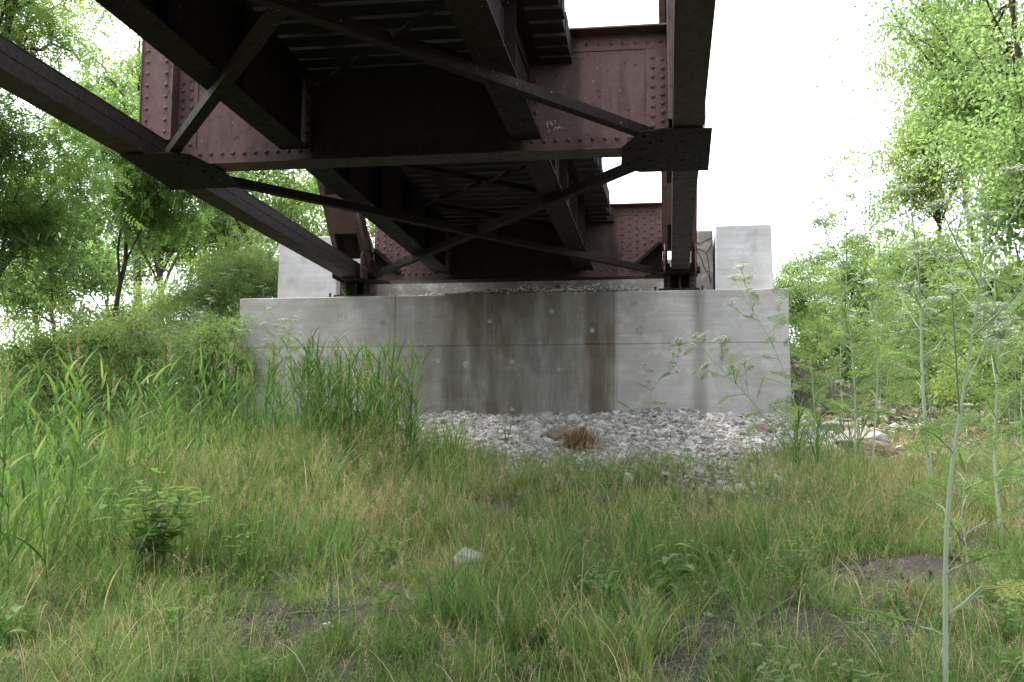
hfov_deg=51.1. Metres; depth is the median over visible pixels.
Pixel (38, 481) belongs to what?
reed plant
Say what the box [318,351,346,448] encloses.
reed plant
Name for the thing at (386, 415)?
reed plant
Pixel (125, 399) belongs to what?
reed plant
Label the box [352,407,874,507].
gravel
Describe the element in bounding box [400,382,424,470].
reed plant
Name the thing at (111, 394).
reed plant
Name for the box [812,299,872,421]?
hemlock plant
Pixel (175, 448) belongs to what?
reed plant
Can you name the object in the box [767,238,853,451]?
hemlock plant
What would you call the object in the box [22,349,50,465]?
reed plant
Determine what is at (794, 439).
reed plant
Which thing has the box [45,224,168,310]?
tree
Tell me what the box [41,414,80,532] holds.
reed plant
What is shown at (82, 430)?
reed plant
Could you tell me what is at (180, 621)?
broadleaf weed
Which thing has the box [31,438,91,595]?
reed plant
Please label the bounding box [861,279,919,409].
hemlock plant
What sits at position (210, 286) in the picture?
bush
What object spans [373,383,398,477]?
reed plant
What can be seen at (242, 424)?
reed plant
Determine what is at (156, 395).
reed plant
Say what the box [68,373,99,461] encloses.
reed plant
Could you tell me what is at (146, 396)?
reed plant
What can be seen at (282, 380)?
reed plant
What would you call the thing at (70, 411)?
reed plant
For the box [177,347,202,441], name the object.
reed plant
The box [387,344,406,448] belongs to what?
reed plant
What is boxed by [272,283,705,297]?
ballast
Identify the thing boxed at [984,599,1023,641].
broadleaf weed
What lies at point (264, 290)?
hemlock plant
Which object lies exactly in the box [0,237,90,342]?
tree
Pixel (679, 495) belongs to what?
broadleaf weed
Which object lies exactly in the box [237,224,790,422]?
bridge abutment
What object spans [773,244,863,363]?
bush
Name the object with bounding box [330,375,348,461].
reed plant
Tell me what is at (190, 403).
reed plant
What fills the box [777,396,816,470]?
reed plant
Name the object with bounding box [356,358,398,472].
reed plant
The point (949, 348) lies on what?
bush
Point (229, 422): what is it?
reed plant
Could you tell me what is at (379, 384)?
reed plant
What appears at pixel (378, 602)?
broadleaf weed
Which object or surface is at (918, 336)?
hemlock plant
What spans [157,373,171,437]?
reed plant
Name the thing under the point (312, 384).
reed plant
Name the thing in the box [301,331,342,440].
reed plant
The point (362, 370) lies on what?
reed plant
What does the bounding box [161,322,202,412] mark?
hemlock plant
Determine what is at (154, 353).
hemlock plant
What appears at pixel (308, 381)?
reed plant
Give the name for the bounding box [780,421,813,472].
reed plant
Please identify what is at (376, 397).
reed plant
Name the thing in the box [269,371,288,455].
reed plant
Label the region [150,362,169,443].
reed plant
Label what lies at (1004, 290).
hemlock plant
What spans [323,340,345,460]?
reed plant
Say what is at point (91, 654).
broadleaf weed
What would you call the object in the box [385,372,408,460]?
reed plant
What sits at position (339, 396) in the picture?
reed plant
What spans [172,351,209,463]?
reed plant
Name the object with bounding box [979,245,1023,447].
hemlock plant
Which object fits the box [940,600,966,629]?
broadleaf weed
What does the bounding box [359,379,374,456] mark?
reed plant
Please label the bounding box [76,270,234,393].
bush
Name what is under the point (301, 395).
reed plant
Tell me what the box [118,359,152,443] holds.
reed plant
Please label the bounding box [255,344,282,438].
reed plant
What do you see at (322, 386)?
reed plant
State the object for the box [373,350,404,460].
reed plant
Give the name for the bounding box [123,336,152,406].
hemlock plant
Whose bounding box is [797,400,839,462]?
reed plant
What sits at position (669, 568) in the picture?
broadleaf weed
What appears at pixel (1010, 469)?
hemlock plant
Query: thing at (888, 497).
dry grass
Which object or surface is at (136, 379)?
reed plant
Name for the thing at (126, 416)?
reed plant
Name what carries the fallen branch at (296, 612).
on the ground at (924, 562)
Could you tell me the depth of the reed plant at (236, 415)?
11.27 m
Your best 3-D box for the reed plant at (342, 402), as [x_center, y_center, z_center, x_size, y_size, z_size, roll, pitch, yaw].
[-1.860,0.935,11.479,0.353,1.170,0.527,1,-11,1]
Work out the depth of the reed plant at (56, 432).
7.51 m
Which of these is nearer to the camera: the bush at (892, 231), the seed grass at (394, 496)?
the seed grass at (394, 496)
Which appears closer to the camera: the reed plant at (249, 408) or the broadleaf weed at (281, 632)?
the broadleaf weed at (281, 632)
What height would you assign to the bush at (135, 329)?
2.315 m
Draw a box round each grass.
[0,332,1023,681]
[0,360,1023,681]
[0,421,1023,681]
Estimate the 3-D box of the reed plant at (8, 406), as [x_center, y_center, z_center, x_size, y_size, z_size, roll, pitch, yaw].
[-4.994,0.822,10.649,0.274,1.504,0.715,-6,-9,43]
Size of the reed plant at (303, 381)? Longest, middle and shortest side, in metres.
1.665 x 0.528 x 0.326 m
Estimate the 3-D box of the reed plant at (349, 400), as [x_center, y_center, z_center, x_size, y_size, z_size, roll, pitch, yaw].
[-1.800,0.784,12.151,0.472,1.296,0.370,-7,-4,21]
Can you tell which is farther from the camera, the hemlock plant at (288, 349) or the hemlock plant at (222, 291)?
the hemlock plant at (222, 291)
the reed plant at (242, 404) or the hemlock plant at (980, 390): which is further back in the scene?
the reed plant at (242, 404)
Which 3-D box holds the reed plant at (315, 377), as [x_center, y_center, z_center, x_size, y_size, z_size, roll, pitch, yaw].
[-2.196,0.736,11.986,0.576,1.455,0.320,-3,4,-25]
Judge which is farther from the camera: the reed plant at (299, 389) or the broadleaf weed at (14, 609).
the reed plant at (299, 389)
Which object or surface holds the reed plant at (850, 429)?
on the ground at (924, 562)
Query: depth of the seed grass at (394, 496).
8.00 m
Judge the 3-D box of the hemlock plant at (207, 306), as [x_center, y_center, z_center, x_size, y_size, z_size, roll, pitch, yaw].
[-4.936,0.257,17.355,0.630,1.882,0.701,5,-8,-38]
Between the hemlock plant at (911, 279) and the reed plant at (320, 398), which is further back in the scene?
the hemlock plant at (911, 279)
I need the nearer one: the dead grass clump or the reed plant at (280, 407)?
the reed plant at (280, 407)
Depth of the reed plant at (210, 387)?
14.24 m
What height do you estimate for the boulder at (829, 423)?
0.259 m
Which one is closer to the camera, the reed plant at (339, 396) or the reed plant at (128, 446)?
the reed plant at (128, 446)
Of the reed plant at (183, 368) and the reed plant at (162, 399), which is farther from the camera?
the reed plant at (183, 368)
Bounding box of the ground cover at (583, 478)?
[0,445,1023,681]
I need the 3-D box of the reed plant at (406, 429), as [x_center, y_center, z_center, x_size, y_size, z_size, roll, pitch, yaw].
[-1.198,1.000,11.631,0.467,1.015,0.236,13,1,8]
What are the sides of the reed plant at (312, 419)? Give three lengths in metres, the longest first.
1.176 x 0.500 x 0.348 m
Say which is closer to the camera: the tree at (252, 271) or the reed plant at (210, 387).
the reed plant at (210, 387)
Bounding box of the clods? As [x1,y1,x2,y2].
[7,472,1023,681]
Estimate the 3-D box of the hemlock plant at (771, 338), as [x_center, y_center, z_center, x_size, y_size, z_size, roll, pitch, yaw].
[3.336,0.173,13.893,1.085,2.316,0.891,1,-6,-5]
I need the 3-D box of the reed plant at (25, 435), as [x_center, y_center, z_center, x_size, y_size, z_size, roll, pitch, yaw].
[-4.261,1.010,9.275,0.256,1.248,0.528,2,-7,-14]
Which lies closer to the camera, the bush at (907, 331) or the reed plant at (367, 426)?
the reed plant at (367, 426)
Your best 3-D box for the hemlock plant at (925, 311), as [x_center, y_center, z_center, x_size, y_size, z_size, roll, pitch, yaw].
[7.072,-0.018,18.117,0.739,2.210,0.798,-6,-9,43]
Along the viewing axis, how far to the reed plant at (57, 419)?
9.93 m
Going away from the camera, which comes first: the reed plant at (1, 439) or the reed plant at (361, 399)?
the reed plant at (1, 439)
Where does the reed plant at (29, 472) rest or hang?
on the ground at (924, 562)
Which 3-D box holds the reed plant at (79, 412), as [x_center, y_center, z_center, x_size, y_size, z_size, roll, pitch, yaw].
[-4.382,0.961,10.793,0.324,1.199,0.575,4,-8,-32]
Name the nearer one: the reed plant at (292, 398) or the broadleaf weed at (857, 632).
the broadleaf weed at (857, 632)
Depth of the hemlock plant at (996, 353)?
14.16 m
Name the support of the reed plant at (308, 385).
on the ground at (924, 562)
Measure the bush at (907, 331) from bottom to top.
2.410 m
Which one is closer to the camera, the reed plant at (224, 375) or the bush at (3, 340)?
the reed plant at (224, 375)
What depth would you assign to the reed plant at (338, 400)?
11.68 m
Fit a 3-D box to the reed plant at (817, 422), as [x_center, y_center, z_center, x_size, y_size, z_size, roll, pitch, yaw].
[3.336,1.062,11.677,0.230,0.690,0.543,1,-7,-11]
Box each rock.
[321,622,333,629]
[453,547,483,570]
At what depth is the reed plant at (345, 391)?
11.07 m
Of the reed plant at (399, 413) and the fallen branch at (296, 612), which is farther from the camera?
the reed plant at (399, 413)
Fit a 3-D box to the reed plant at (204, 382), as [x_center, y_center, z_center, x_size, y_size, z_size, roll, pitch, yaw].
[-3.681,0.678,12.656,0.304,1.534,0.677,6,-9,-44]
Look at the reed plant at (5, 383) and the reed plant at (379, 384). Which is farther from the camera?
the reed plant at (379, 384)
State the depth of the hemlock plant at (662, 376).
13.49 m
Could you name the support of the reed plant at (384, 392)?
on the ground at (924, 562)
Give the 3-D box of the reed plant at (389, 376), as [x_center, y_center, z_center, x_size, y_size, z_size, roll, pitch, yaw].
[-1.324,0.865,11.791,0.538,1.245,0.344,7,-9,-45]
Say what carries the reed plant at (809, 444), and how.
on the ground at (924, 562)
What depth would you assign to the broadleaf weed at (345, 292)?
17.13 m
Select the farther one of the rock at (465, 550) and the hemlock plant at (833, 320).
the hemlock plant at (833, 320)
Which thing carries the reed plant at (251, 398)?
on the ground at (924, 562)
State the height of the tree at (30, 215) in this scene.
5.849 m
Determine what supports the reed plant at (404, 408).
on the ground at (924, 562)
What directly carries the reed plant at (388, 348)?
on the ground at (924, 562)
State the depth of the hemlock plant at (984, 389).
13.68 m
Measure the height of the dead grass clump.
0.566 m
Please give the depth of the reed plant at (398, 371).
12.52 m
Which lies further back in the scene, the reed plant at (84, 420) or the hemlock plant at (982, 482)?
the reed plant at (84, 420)
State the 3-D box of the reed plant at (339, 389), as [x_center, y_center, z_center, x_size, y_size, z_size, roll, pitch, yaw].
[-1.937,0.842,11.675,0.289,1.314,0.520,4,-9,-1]
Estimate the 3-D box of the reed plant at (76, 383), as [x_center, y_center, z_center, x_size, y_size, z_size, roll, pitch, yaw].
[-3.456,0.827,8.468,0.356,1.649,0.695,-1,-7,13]
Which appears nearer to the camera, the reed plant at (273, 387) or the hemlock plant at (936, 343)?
the reed plant at (273, 387)
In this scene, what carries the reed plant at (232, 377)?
on the ground at (924, 562)
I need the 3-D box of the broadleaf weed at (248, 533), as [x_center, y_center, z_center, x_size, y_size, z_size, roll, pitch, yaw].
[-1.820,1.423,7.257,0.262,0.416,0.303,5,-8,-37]
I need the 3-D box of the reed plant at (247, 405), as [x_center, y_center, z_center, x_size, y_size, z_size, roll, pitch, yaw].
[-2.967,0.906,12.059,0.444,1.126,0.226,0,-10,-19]
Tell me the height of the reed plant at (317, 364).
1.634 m
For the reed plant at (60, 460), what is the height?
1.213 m
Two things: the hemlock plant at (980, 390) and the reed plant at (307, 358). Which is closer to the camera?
the hemlock plant at (980, 390)
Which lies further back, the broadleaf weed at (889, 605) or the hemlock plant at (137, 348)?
the hemlock plant at (137, 348)
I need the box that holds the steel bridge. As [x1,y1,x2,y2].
[0,0,715,296]
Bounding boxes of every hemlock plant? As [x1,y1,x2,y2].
[103,315,142,388]
[103,317,154,410]
[117,321,152,397]
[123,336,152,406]
[137,323,175,412]
[145,317,194,408]
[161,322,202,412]
[162,332,189,410]
[169,339,206,422]
[172,272,215,378]
[187,298,222,376]
[193,272,238,382]
[202,251,248,336]
[203,266,237,332]
[211,300,238,341]
[211,320,257,413]
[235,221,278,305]
[241,261,265,296]
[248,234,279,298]
[249,244,276,293]
[256,285,272,297]
[257,316,303,417]
[258,308,305,407]
[277,351,301,430]
[617,337,696,434]
[670,330,800,449]
[722,262,820,433]
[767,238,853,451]
[768,401,793,435]
[779,422,810,455]
[788,147,924,456]
[789,409,815,444]
[794,255,856,399]
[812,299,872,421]
[817,242,868,373]
[819,189,936,473]
[843,419,880,459]
[848,164,1023,681]
[851,324,902,423]
[854,183,996,494]
[856,335,901,422]
[857,300,917,411]
[858,278,896,392]
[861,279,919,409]
[869,233,931,408]
[880,294,928,410]
[890,403,1023,572]
[897,292,931,386]
[898,282,937,394]
[900,308,949,407]
[901,299,946,394]
[906,275,944,373]
[907,242,1023,538]
[909,261,963,411]
[930,411,977,454]
[946,444,1012,508]
[960,286,1019,437]
[965,325,1011,428]
[973,421,1023,529]
[975,266,1023,395]
[975,301,1023,427]
[975,311,1023,447]
[976,267,1023,402]
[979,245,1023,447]
[982,264,1023,443]
[985,321,1023,441]
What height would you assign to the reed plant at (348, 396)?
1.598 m
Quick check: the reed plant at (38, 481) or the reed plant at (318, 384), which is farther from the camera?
the reed plant at (318, 384)
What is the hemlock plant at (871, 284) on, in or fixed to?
on the ground at (924, 562)
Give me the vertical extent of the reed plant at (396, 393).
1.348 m
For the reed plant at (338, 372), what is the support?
on the ground at (924, 562)
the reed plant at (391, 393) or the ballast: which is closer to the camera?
the reed plant at (391, 393)
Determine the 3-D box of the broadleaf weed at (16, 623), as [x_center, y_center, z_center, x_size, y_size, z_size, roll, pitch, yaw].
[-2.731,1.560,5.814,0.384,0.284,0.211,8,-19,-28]
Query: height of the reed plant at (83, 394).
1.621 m
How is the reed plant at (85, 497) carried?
on the ground at (924, 562)
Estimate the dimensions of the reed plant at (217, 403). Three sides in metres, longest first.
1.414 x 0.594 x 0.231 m
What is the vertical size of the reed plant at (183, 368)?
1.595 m
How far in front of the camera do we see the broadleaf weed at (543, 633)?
5.53 m
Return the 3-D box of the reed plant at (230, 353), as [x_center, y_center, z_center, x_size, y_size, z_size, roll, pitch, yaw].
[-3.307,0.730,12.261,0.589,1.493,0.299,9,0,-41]
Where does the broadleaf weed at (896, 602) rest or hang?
on the ground at (924, 562)
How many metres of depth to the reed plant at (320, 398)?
11.22 m
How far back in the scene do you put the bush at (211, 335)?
16.51 m
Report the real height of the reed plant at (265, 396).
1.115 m
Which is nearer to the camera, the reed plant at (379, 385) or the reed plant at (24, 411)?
the reed plant at (24, 411)
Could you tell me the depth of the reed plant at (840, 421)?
11.76 m
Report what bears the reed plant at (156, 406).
on the ground at (924, 562)
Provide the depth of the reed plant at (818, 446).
10.62 m
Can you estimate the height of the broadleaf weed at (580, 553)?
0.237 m
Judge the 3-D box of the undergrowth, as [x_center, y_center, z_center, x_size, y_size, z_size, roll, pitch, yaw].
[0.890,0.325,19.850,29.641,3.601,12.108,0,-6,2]
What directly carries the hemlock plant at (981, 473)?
on the ground at (924, 562)
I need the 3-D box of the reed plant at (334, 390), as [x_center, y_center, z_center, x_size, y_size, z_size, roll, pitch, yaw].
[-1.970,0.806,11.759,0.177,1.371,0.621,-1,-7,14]
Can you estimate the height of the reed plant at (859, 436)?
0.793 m
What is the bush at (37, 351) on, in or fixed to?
on the ground at (924, 562)
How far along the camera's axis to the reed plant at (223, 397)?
13.08 m
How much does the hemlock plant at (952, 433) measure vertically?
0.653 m
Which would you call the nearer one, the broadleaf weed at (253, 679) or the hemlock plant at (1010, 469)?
the broadleaf weed at (253, 679)
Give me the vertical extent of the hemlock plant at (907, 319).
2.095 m
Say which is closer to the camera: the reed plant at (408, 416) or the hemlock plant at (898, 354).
the hemlock plant at (898, 354)
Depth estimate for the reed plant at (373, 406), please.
11.33 m
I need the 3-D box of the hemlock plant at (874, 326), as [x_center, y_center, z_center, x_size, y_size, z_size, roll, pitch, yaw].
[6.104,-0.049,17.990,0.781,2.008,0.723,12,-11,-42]
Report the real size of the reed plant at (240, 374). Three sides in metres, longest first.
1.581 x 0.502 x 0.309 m
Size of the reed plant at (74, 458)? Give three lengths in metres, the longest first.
1.436 x 0.597 x 0.498 m
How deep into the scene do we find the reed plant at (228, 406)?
9.91 m
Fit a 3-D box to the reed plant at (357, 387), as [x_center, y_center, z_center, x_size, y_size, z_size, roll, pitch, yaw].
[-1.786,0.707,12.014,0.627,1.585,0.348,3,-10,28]
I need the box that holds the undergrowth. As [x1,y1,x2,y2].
[0,320,1019,442]
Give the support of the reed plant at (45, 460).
on the ground at (924, 562)
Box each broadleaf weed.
[0,605,26,669]
[0,608,45,648]
[73,634,121,680]
[80,468,210,572]
[156,595,214,650]
[163,658,210,681]
[219,643,293,681]
[222,520,263,569]
[269,610,301,640]
[328,503,352,536]
[341,284,355,296]
[357,534,413,567]
[359,542,383,573]
[365,588,401,626]
[397,632,425,669]
[488,551,525,591]
[501,411,517,443]
[527,616,558,646]
[569,464,585,477]
[574,541,589,567]
[578,571,616,617]
[587,570,623,614]
[593,565,622,587]
[598,560,630,587]
[646,543,701,606]
[649,502,680,537]
[671,488,690,500]
[683,539,721,570]
[740,534,826,600]
[747,643,805,681]
[817,657,879,681]
[829,613,914,658]
[852,668,880,681]
[877,588,920,621]
[880,598,905,615]
[935,609,956,629]
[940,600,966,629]
[975,583,1023,637]
[983,656,1023,681]
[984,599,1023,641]
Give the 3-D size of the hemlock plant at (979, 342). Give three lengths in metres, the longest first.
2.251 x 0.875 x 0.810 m
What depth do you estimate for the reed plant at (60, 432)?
10.02 m
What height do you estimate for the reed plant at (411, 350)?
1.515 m
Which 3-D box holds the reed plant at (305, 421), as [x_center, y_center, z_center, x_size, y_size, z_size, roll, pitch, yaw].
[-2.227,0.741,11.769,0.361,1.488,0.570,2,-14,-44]
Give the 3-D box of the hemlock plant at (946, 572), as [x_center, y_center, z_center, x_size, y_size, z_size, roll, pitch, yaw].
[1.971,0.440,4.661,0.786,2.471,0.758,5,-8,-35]
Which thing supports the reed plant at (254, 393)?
on the ground at (924, 562)
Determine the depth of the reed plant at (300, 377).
12.60 m
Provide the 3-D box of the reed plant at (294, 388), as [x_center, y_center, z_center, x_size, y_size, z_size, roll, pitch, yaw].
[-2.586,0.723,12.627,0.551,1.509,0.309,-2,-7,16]
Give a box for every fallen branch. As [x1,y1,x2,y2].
[286,604,376,614]
[300,629,381,635]
[714,583,807,659]
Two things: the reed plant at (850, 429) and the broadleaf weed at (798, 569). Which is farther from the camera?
the reed plant at (850, 429)
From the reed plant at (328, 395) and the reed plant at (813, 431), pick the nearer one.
the reed plant at (328, 395)
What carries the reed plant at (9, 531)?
on the ground at (924, 562)
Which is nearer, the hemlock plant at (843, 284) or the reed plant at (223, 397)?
the reed plant at (223, 397)
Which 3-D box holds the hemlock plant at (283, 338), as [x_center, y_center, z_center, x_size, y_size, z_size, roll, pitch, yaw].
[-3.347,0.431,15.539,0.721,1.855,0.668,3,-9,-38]
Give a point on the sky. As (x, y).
(773, 132)
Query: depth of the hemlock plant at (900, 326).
15.89 m
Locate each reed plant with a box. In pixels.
[0,349,31,475]
[0,354,35,479]
[0,367,58,605]
[0,368,57,575]
[0,369,34,506]
[0,371,24,565]
[0,393,11,491]
[0,400,60,556]
[0,410,66,593]
[2,364,46,481]
[2,382,96,612]
[10,424,66,560]
[12,397,56,538]
[15,386,36,516]
[16,372,83,535]
[18,375,116,571]
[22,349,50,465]
[26,373,81,476]
[30,356,91,509]
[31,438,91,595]
[35,385,78,530]
[35,401,113,568]
[39,369,88,493]
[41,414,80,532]
[42,399,74,526]
[48,353,82,484]
[49,346,100,522]
[49,392,70,484]
[50,428,120,578]
[54,339,105,480]
[55,394,111,516]
[56,388,93,487]
[62,379,92,470]
[63,420,89,512]
[66,336,103,463]
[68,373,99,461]
[75,375,122,535]
[75,396,99,475]
[82,395,114,486]
[88,351,119,470]
[90,389,145,510]
[99,372,159,499]
[102,398,139,496]
[104,352,122,438]
[108,412,150,517]
[113,387,180,511]
[114,365,143,513]
[116,376,138,470]
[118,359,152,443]
[118,407,142,494]
[119,357,169,462]
[122,362,179,503]
[127,384,134,455]
[128,391,163,467]
[130,354,146,432]
[130,357,157,465]
[135,378,155,453]
[141,358,189,491]
[141,368,154,427]
[142,333,185,447]
[143,361,160,424]
[146,359,172,426]
[148,343,190,475]
[149,378,172,456]
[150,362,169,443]
[150,378,183,474]
[154,361,185,448]
[155,349,174,416]
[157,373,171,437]
[168,392,184,463]
[169,405,186,496]
[170,332,196,413]
[171,341,219,449]
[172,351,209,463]
[174,346,193,424]
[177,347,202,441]
[180,361,205,437]
[183,336,212,440]
[184,367,214,468]
[186,345,220,470]
[195,366,221,464]
[197,356,221,428]
[202,350,228,456]
[204,359,227,457]
[207,360,254,493]
[209,330,235,454]
[209,350,236,439]
[210,341,243,441]
[216,353,234,426]
[223,334,258,433]
[223,361,244,456]
[224,369,251,465]
[228,345,263,436]
[228,367,249,438]
[229,338,237,435]
[231,342,254,435]
[231,407,259,480]
[233,362,247,447]
[233,372,248,456]
[236,391,252,464]
[240,362,257,441]
[241,349,291,481]
[241,372,261,431]
[243,348,273,442]
[243,369,265,456]
[245,358,268,455]
[248,354,261,431]
[252,371,277,427]
[253,371,290,452]
[255,330,307,445]
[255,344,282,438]
[257,352,283,438]
[257,371,277,420]
[262,335,284,442]
[264,377,294,460]
[268,340,278,440]
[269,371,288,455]
[272,380,290,443]
[280,329,316,427]
[283,351,305,439]
[283,352,306,453]
[286,345,313,429]
[287,333,331,448]
[289,345,323,442]
[290,348,316,443]
[292,354,312,421]
[292,364,306,444]
[293,343,329,428]
[294,336,318,434]
[296,330,334,415]
[298,335,319,443]
[300,354,315,432]
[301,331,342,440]
[301,334,318,403]
[301,355,336,448]
[302,346,326,428]
[302,379,320,448]
[303,338,317,415]
[304,347,335,447]
[304,376,337,446]
[308,350,330,439]
[309,353,328,427]
[310,326,353,457]
[312,339,330,444]
[315,348,338,432]
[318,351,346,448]
[320,388,338,442]
[321,364,360,437]
[321,377,351,443]
[322,354,340,445]
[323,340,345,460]
[327,352,354,439]
[327,362,354,447]
[328,356,358,464]
[330,340,343,408]
[330,344,341,437]
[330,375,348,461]
[330,376,349,460]
[332,339,385,449]
[332,346,354,425]
[333,370,362,445]
[334,358,344,438]
[335,337,372,454]
[337,340,358,458]
[338,361,349,442]
[341,358,363,449]
[342,336,376,441]
[344,339,368,444]
[350,338,384,451]
[351,352,379,453]
[352,338,395,444]
[352,351,374,438]
[352,361,376,450]
[354,361,364,433]
[355,339,373,426]
[355,386,380,457]
[356,338,383,431]
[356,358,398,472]
[357,346,392,451]
[357,355,397,452]
[358,350,395,458]
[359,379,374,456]
[361,349,380,438]
[361,372,381,458]
[361,375,398,471]
[362,356,383,460]
[363,383,376,454]
[364,359,397,478]
[366,342,414,465]
[367,339,414,464]
[367,342,385,446]
[368,341,405,461]
[369,345,389,429]
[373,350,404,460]
[373,377,392,455]
[373,377,393,466]
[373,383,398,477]
[377,359,413,428]
[379,363,409,448]
[380,326,423,442]
[382,347,405,453]
[384,328,394,452]
[384,360,400,443]
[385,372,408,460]
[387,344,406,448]
[388,381,414,451]
[390,339,425,466]
[390,371,403,447]
[390,377,411,454]
[392,369,413,456]
[392,393,419,460]
[395,380,416,467]
[397,385,421,466]
[399,348,431,469]
[399,359,427,452]
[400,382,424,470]
[401,338,421,433]
[403,342,442,465]
[403,351,433,437]
[774,411,790,456]
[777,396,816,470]
[779,391,808,466]
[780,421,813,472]
[781,415,804,466]
[793,418,821,470]
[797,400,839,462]
[800,412,827,452]
[805,398,829,477]
[808,407,826,444]
[817,420,834,463]
[818,413,844,455]
[819,382,876,456]
[821,424,850,465]
[831,409,852,459]
[837,418,859,457]
[853,403,874,455]
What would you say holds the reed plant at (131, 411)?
on the ground at (924, 562)
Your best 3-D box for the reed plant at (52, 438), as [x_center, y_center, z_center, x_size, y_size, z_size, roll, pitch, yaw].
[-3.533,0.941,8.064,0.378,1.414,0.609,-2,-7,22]
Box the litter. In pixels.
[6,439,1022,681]
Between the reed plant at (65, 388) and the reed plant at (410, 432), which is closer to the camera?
the reed plant at (65, 388)
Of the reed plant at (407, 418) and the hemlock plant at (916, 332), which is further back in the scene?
the hemlock plant at (916, 332)
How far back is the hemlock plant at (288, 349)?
14.96 m
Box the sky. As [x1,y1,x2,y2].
[0,0,1023,368]
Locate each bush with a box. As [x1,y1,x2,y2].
[0,299,149,432]
[0,312,67,407]
[12,268,162,396]
[49,300,207,414]
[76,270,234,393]
[132,304,278,422]
[134,241,275,405]
[168,212,310,326]
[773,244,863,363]
[789,302,876,368]
[806,204,896,365]
[824,201,909,368]
[825,279,963,394]
[857,313,1008,402]
[877,307,993,342]
[901,322,1023,428]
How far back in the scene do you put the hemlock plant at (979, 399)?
14.34 m
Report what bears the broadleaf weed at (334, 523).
on the ground at (924, 562)
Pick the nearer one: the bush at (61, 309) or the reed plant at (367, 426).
the reed plant at (367, 426)
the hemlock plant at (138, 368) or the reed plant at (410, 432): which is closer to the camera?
the reed plant at (410, 432)
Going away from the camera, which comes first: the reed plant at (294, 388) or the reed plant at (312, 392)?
the reed plant at (312, 392)
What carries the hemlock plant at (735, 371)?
on the ground at (924, 562)
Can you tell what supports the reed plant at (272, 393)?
on the ground at (924, 562)
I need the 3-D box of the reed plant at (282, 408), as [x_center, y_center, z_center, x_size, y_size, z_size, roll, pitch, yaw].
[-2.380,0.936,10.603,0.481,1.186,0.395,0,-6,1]
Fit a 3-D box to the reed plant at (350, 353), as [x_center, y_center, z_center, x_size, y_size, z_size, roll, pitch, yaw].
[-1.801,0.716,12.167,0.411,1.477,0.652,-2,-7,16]
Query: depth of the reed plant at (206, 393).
10.89 m
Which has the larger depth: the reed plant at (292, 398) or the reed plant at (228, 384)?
the reed plant at (228, 384)
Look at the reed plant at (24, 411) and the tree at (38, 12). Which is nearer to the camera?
the reed plant at (24, 411)
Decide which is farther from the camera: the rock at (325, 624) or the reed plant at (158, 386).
the reed plant at (158, 386)
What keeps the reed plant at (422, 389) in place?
on the ground at (924, 562)
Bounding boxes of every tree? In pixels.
[0,0,133,166]
[0,88,148,435]
[0,198,142,337]
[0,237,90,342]
[3,66,296,401]
[26,11,141,304]
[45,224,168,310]
[59,142,270,323]
[144,204,265,286]
[164,169,327,275]
[255,169,374,245]
[814,0,1023,232]
[818,2,1023,311]
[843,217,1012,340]
[852,0,1023,276]
[892,17,1023,336]
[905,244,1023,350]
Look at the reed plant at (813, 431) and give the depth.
11.70 m
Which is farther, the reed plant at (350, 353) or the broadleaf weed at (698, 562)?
the reed plant at (350, 353)
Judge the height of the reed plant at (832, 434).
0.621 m
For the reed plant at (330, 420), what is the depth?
11.35 m
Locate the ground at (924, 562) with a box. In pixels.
[0,342,1023,681]
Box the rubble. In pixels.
[5,348,1023,460]
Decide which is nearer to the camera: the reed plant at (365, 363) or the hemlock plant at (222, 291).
the reed plant at (365, 363)
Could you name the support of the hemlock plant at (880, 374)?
on the ground at (924, 562)
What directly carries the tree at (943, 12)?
on the ground at (924, 562)
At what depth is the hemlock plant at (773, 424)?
13.42 m
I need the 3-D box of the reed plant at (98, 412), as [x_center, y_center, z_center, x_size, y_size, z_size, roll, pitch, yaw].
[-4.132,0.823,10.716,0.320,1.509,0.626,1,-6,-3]
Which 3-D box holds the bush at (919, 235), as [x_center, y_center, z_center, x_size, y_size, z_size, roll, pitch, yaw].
[8.002,-0.556,20.269,3.332,3.769,3.377,-1,-6,8]
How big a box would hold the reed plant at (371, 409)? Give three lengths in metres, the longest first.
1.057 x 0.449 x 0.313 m
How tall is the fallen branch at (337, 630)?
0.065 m
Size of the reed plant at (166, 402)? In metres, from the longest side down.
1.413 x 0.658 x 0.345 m
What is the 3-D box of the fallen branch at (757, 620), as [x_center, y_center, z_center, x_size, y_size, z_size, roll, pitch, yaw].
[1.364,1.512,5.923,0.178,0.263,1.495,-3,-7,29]
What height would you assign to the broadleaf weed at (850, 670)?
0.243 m
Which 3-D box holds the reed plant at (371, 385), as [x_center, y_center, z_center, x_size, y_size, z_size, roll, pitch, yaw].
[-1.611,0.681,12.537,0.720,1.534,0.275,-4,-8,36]
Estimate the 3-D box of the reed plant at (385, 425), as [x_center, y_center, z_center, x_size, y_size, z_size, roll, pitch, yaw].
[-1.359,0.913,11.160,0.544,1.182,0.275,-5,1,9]
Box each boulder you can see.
[547,428,571,440]
[755,422,779,432]
[820,420,844,432]
[833,428,889,448]
[856,438,895,455]
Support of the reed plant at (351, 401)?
on the ground at (924, 562)
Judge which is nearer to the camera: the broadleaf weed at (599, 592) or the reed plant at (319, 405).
the broadleaf weed at (599, 592)
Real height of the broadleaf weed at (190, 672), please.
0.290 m
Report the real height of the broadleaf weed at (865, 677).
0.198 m
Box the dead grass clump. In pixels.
[555,416,605,450]
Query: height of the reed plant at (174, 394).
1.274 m
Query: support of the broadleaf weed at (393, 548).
on the ground at (924, 562)
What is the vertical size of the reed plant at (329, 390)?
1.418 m
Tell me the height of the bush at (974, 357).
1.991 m

